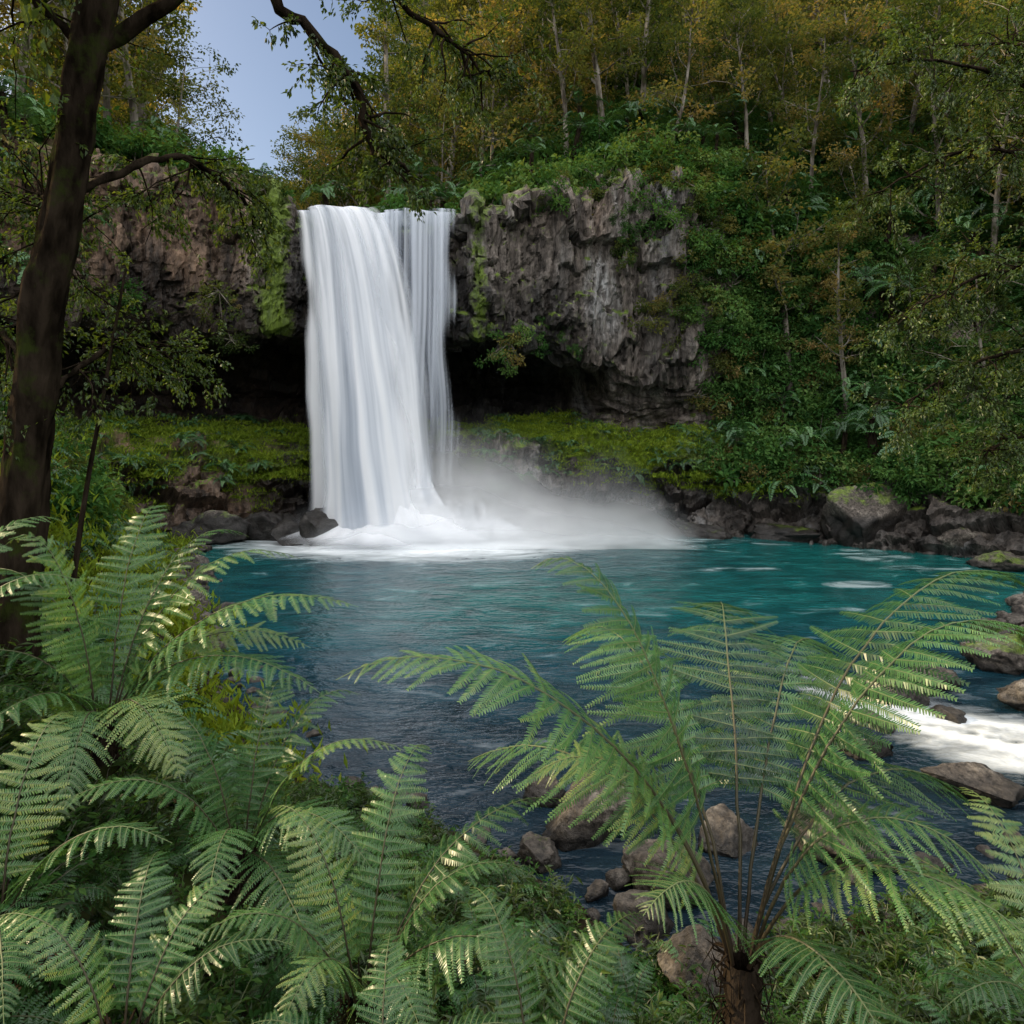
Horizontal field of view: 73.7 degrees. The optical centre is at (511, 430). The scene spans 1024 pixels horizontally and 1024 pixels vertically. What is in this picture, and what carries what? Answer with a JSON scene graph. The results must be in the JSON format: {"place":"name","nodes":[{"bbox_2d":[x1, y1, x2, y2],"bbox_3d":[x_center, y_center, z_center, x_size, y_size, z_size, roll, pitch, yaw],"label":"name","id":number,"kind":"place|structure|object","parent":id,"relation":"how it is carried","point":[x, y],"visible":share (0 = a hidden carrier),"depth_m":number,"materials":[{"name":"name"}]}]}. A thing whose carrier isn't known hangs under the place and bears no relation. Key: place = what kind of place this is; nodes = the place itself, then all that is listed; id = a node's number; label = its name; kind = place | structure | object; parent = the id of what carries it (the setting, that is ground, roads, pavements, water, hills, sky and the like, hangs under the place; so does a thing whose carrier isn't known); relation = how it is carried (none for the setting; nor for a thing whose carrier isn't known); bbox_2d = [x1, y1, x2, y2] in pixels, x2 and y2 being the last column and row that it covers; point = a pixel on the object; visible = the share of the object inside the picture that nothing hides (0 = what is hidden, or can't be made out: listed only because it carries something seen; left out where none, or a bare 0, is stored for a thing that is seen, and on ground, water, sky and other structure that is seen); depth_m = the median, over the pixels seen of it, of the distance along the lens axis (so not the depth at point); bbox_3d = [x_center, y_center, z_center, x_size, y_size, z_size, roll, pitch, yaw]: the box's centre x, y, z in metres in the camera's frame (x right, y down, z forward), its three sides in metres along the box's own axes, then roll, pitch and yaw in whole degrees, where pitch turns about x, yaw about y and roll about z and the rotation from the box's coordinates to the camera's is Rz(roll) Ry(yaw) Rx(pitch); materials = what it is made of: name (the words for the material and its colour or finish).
{"place":"outdoors","nodes":[
{"label":"outdoors","id":0,"kind":"place"},
{"bbox_2d":[0,0,503,186],"label":"sky","id":1,"kind":"structure","parent":0,"point":[257,86],"materials":[{"name":"blue"}]},
{"bbox_2d":[362,493,645,549],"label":"spray mist","id":2,"kind":"structure","parent":0,"point":[533,534],"depth_m":30.09,"materials":[{"name":"white liquid"}]},
{"bbox_2d":[0,1,1023,557],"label":"gorge cliff","id":3,"kind":"structure","parent":0,"point":[514,259],"depth_m":34.29,"materials":[{"name":"grey stone"}]},
{"bbox_2d":[296,205,523,545],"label":"waterfall","id":4,"kind":"structure","parent":3,"relation":"on","point":[372,484],"depth_m":30.74,"materials":[{"name":"liquid"}]},
{"bbox_2d":[0,117,860,378],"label":"cliff plants","id":5,"kind":"object","parent":3,"relation":"on","point":[688,169],"visible":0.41,"depth_m":34.83,"materials":[{"name":"green plant"}]},
{"bbox_2d":[55,406,819,513],"bbox_3d":[-6.089,1.560,33.124,43.143,5.934,16.142,0,0,-18],"label":"ledge moss","id":6,"kind":"object","parent":3,"relation":"on","point":[150,432],"visible":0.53,"depth_m":34.32,"materials":[{"name":"green plant"}]},
{"bbox_2d":[55,408,832,495],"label":"ledge ferns","id":7,"kind":"object","parent":3,"relation":"on","point":[492,486],"visible":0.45,"depth_m":33.74,"materials":[{"name":"green plant"}]},
{"bbox_2d":[0,0,1022,230],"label":"forest understory","id":8,"kind":"object","parent":3,"relation":"on","point":[587,160],"visible":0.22,"depth_m":38.81,"materials":[{"name":"green plant"}]},
{"bbox_2d":[0,0,1023,418],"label":"forest","id":9,"kind":"object","parent":3,"relation":"on","point":[578,36],"visible":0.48,"depth_m":41.23,"materials":[{"name":"green plant"}]},
{"bbox_2d":[0,93,1023,514],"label":"slope bushes","id":10,"kind":"object","parent":3,"relation":"on","point":[854,461],"visible":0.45,"depth_m":35.18,"materials":[{"name":"green plant"}]},
{"bbox_2d":[0,36,1023,507],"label":"slope ferns","id":11,"kind":"object","parent":3,"relation":"on","point":[870,424],"visible":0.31,"depth_m":35.83,"materials":[{"name":"green plant"}]},
{"bbox_2d":[674,146,815,411],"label":"cliff edge shrubs","id":12,"kind":"object","parent":3,"relation":"on","point":[720,183],"visible":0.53,"depth_m":35.71,"materials":[{"name":"green plant"}]},
{"bbox_2d":[834,0,1023,513],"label":"overhanging tree","id":13,"kind":"object","parent":3,"relation":"on","point":[935,60],"visible":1,"depth_m":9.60,"materials":[{"name":"green plant"}]},
{"bbox_2d":[0,446,1023,1023],"bbox_3d":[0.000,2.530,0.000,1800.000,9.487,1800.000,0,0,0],"label":"ground","id":14,"kind":"structure","parent":0,"point":[188,874],"depth_m":4.87,"materials":[{"name":"soil"}]},
{"bbox_2d":[0,516,89,605],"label":"ground fern","id":15,"kind":"object","parent":14,"relation":"on","point":[24,578],"visible":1,"depth_m":4.38,"materials":[{"name":"green plant"}]},
{"bbox_2d":[0,370,139,549],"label":"bank bushes","id":16,"kind":"object","parent":14,"relation":"on","point":[103,507],"visible":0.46,"depth_m":16.80,"materials":[{"name":"green plant"}]},
{"bbox_2d":[0,712,171,1023],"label":"ground fern","id":17,"kind":"object","parent":14,"relation":"on","point":[56,852],"visible":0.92,"depth_m":3.02,"materials":[{"name":"green plant"}]},
{"bbox_2d":[0,375,264,777],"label":"bank ferns","id":18,"kind":"object","parent":14,"relation":"on","point":[100,639],"visible":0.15,"depth_m":11.49,"materials":[{"name":"green plant"}]},
{"bbox_2d":[0,851,296,1023],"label":"ground fern","id":19,"kind":"object","parent":14,"relation":"on","point":[140,991],"visible":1,"depth_m":2.46,"materials":[{"name":"green plant"}]},
{"bbox_2d":[0,505,356,824],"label":"ground fern","id":20,"kind":"object","parent":14,"relation":"on","point":[101,741],"visible":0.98,"depth_m":4.56,"materials":[{"name":"green plant"}]},
{"bbox_2d":[0,349,367,783],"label":"bank moss","id":21,"kind":"object","parent":14,"relation":"on","point":[177,626],"visible":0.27,"depth_m":13.30,"materials":[{"name":"green plant"}]},
{"bbox_2d":[166,510,249,544],"bbox_3d":[-13.471,4.364,30.336,3.512,1.637,1.680,0,0,-16],"label":"boulder","id":22,"kind":"object","parent":14,"relation":"on","point":[208,520],"visible":0.69,"depth_m":29.90,"materials":[{"name":"grey stone"}]},
{"bbox_2d":[43,678,406,970],"bbox_3d":[-1.429,2.200,3.881,1.663,1.178,1.474,0,0,16],"label":"ground fern","id":23,"kind":"object","parent":14,"relation":"on","point":[239,864],"visible":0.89,"depth_m":3.83,"materials":[{"name":"green plant"}]},
{"bbox_2d":[0,0,550,685],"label":"mossy tree","id":24,"kind":"object","parent":14,"relation":"on","point":[94,34],"visible":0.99,"depth_m":6.33,"materials":[{"name":"green plant"}]},
{"bbox_2d":[249,931,514,1023],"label":"ground fern","id":25,"kind":"object","parent":14,"relation":"on","point":[383,1012],"visible":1,"depth_m":2.49,"materials":[{"name":"green plant"}]},
{"bbox_2d":[186,744,587,1023],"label":"ground fern","id":26,"kind":"object","parent":14,"relation":"on","point":[350,1016],"visible":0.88,"depth_m":3.28,"materials":[{"name":"green plant"}]},
{"bbox_2d":[0,621,1023,1023],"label":"undergrowth herbs","id":27,"kind":"object","parent":14,"relation":"on","point":[894,969],"visible":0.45,"depth_m":5.25,"materials":[{"name":"green plant"}]},
{"bbox_2d":[0,643,1023,1023],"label":"fern undergrowth","id":28,"kind":"object","parent":14,"relation":"on","point":[284,969],"visible":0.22,"depth_m":4.73,"materials":[{"name":"green plant"}]},
{"bbox_2d":[517,831,561,873],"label":"boulder","id":29,"kind":"object","parent":14,"relation":"on","point":[542,851],"visible":0.83,"depth_m":7.78,"materials":[{"name":"grey stone"}]},
{"bbox_2d":[470,886,645,1023],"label":"ground fern","id":30,"kind":"object","parent":14,"relation":"on","point":[512,935],"visible":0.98,"depth_m":2.87,"materials":[{"name":"green plant"}]},
{"bbox_2d":[156,541,1023,944],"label":"shore rocks","id":31,"kind":"object","parent":14,"relation":"on","point":[616,879],"visible":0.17,"depth_m":9.52,"materials":[{"name":"grey stone"}]},
{"bbox_2d":[612,889,674,950],"bbox_3d":[1.349,4.943,6.832,0.615,0.498,0.574,0,0,-27],"label":"boulder","id":32,"kind":"object","parent":14,"relation":"on","point":[626,902],"visible":0.59,"depth_m":6.73,"materials":[{"name":"grey stone"}]},
{"bbox_2d":[336,556,1023,1023],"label":"tree fern","id":33,"kind":"object","parent":14,"relation":"on","point":[740,978],"visible":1,"depth_m":3.00,"materials":[{"name":"green plant"}]},
{"bbox_2d":[657,924,724,1005],"bbox_3d":[1.631,4.606,5.893,0.692,0.545,0.686,0,0,-3],"label":"boulder","id":34,"kind":"object","parent":14,"relation":"on","point":[695,953],"visible":0.61,"depth_m":5.81,"materials":[{"name":"grey stone"}]},
{"bbox_2d":[819,482,908,548],"bbox_3d":[15.573,4.189,29.991,3.752,3.802,2.652,0,0,-10],"label":"boulder","id":35,"kind":"object","parent":14,"relation":"on","point":[851,515],"visible":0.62,"depth_m":29.24,"materials":[{"name":"grey stone"}]},
{"bbox_2d":[878,787,1023,1021],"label":"ground fern","id":36,"kind":"object","parent":14,"relation":"on","point":[1018,988],"visible":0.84,"depth_m":3.16,"materials":[{"name":"green plant"}]},
{"bbox_2d":[959,633,1023,674],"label":"boulder","id":37,"kind":"object","parent":14,"relation":"on","point":[1006,657],"visible":0.73,"depth_m":13.99,"materials":[{"name":"grey stone"}]},
{"bbox_2d":[189,528,1023,962],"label":"pool water","id":38,"kind":"structure","parent":0,"point":[503,602],"depth_m":15.18,"materials":[{"name":"teal liquid"}]},
{"bbox_2d":[243,511,298,540],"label":"boulder","id":39,"kind":"object","parent":38,"relation":"in","point":[261,525],"visible":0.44,"depth_m":30.86,"materials":[{"name":"grey stone"}]},
{"bbox_2d":[270,518,306,545],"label":"boulder","id":40,"kind":"object","parent":38,"relation":"in","point":[283,532],"visible":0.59,"depth_m":30.01,"materials":[{"name":"grey stone"}]},
{"bbox_2d":[299,507,339,546],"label":"boulder","id":41,"kind":"object","parent":38,"relation":"in","point":[315,522],"visible":0.56,"depth_m":29.46,"materials":[{"name":"grey stone"}]},
{"bbox_2d":[464,503,480,513],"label":"boulder","id":42,"kind":"object","parent":38,"relation":"in","point":[474,506],"visible":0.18,"depth_m":30.79,"materials":[{"name":"grey stone"}]},
{"bbox_2d":[523,768,565,807],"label":"boulder","id":43,"kind":"object","parent":38,"relation":"in","point":[533,790],"visible":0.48,"depth_m":9.18,"materials":[{"name":"grey stone"}]},
{"bbox_2d":[542,771,636,851],"bbox_3d":[0.909,4.817,8.383,1.110,0.895,0.936,0,0,37],"label":"boulder","id":44,"kind":"object","parent":38,"relation":"in","point":[561,834],"visible":0.37,"depth_m":8.15,"materials":[{"name":"grey stone"}]},
{"bbox_2d":[621,838,713,910],"bbox_3d":[1.706,4.884,7.472,1.004,0.808,0.967,0,0,6],"label":"boulder","id":45,"kind":"object","parent":38,"relation":"in","point":[641,853],"visible":0.48,"depth_m":7.26,"materials":[{"name":"grey stone"}]},
{"bbox_2d":[654,520,731,539],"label":"boulder","id":46,"kind":"object","parent":38,"relation":"in","point":[680,528],"visible":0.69,"depth_m":31.82,"materials":[{"name":"grey stone"}]},
{"bbox_2d":[698,803,758,858],"bbox_3d":[2.659,4.990,8.344,0.689,0.562,0.922,0,0,25],"label":"boulder","id":47,"kind":"object","parent":38,"relation":"in","point":[722,819],"visible":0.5,"depth_m":8.19,"materials":[{"name":"grey stone"}]},
{"bbox_2d":[750,522,820,542],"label":"boulder","id":48,"kind":"object","parent":38,"relation":"in","point":[771,531],"visible":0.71,"depth_m":30.83,"materials":[{"name":"grey stone"}]},
{"bbox_2d":[793,802,900,872],"bbox_3d":[3.863,4.847,8.050,1.051,0.734,0.904,0,0,-10],"label":"boulder","id":49,"kind":"object","parent":38,"relation":"in","point":[833,854],"visible":0.26,"depth_m":7.80,"materials":[{"name":"grey stone"}]},
{"bbox_2d":[837,737,893,760],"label":"boulder","id":50,"kind":"object","parent":38,"relation":"in","point":[885,752],"visible":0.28,"depth_m":10.41,"materials":[{"name":"grey stone"}]},
{"bbox_2d":[846,709,896,733],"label":"boulder","id":51,"kind":"object","parent":38,"relation":"in","point":[872,713],"visible":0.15,"depth_m":11.37,"materials":[{"name":"grey stone"}]},
{"bbox_2d":[846,673,929,707],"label":"boulder","id":52,"kind":"object","parent":38,"relation":"in","point":[923,700],"visible":0.2,"depth_m":12.42,"materials":[{"name":"grey stone"}]},
{"bbox_2d":[894,664,960,696],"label":"boulder","id":53,"kind":"object","parent":38,"relation":"in","point":[949,671],"visible":0.25,"depth_m":12.94,"materials":[{"name":"grey stone"}]},
{"bbox_2d":[928,704,966,723],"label":"boulder","id":54,"kind":"object","parent":38,"relation":"in","point":[954,715],"visible":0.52,"depth_m":11.80,"materials":[{"name":"stone"}]},
{"bbox_2d":[937,527,994,553],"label":"boulder","id":55,"kind":"object","parent":38,"relation":"in","point":[951,538],"visible":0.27,"depth_m":26.76,"materials":[{"name":"grey stone"}]},
{"bbox_2d":[920,762,1023,808],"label":"boulder","id":56,"kind":"object","parent":38,"relation":"in","point":[998,789],"visible":0.83,"depth_m":9.25,"materials":[{"name":"grey stone"}]},
{"bbox_2d":[965,550,1023,571],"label":"boulder","id":57,"kind":"object","parent":38,"relation":"in","point":[999,560],"visible":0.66,"depth_m":24.39,"materials":[{"name":"grey stone"}]},
{"bbox_2d":[996,679,1023,711],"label":"boulder","id":58,"kind":"object","parent":38,"relation":"in","point":[1011,695],"visible":1,"depth_m":12.19,"materials":[{"name":"brown stone"}]}
]}

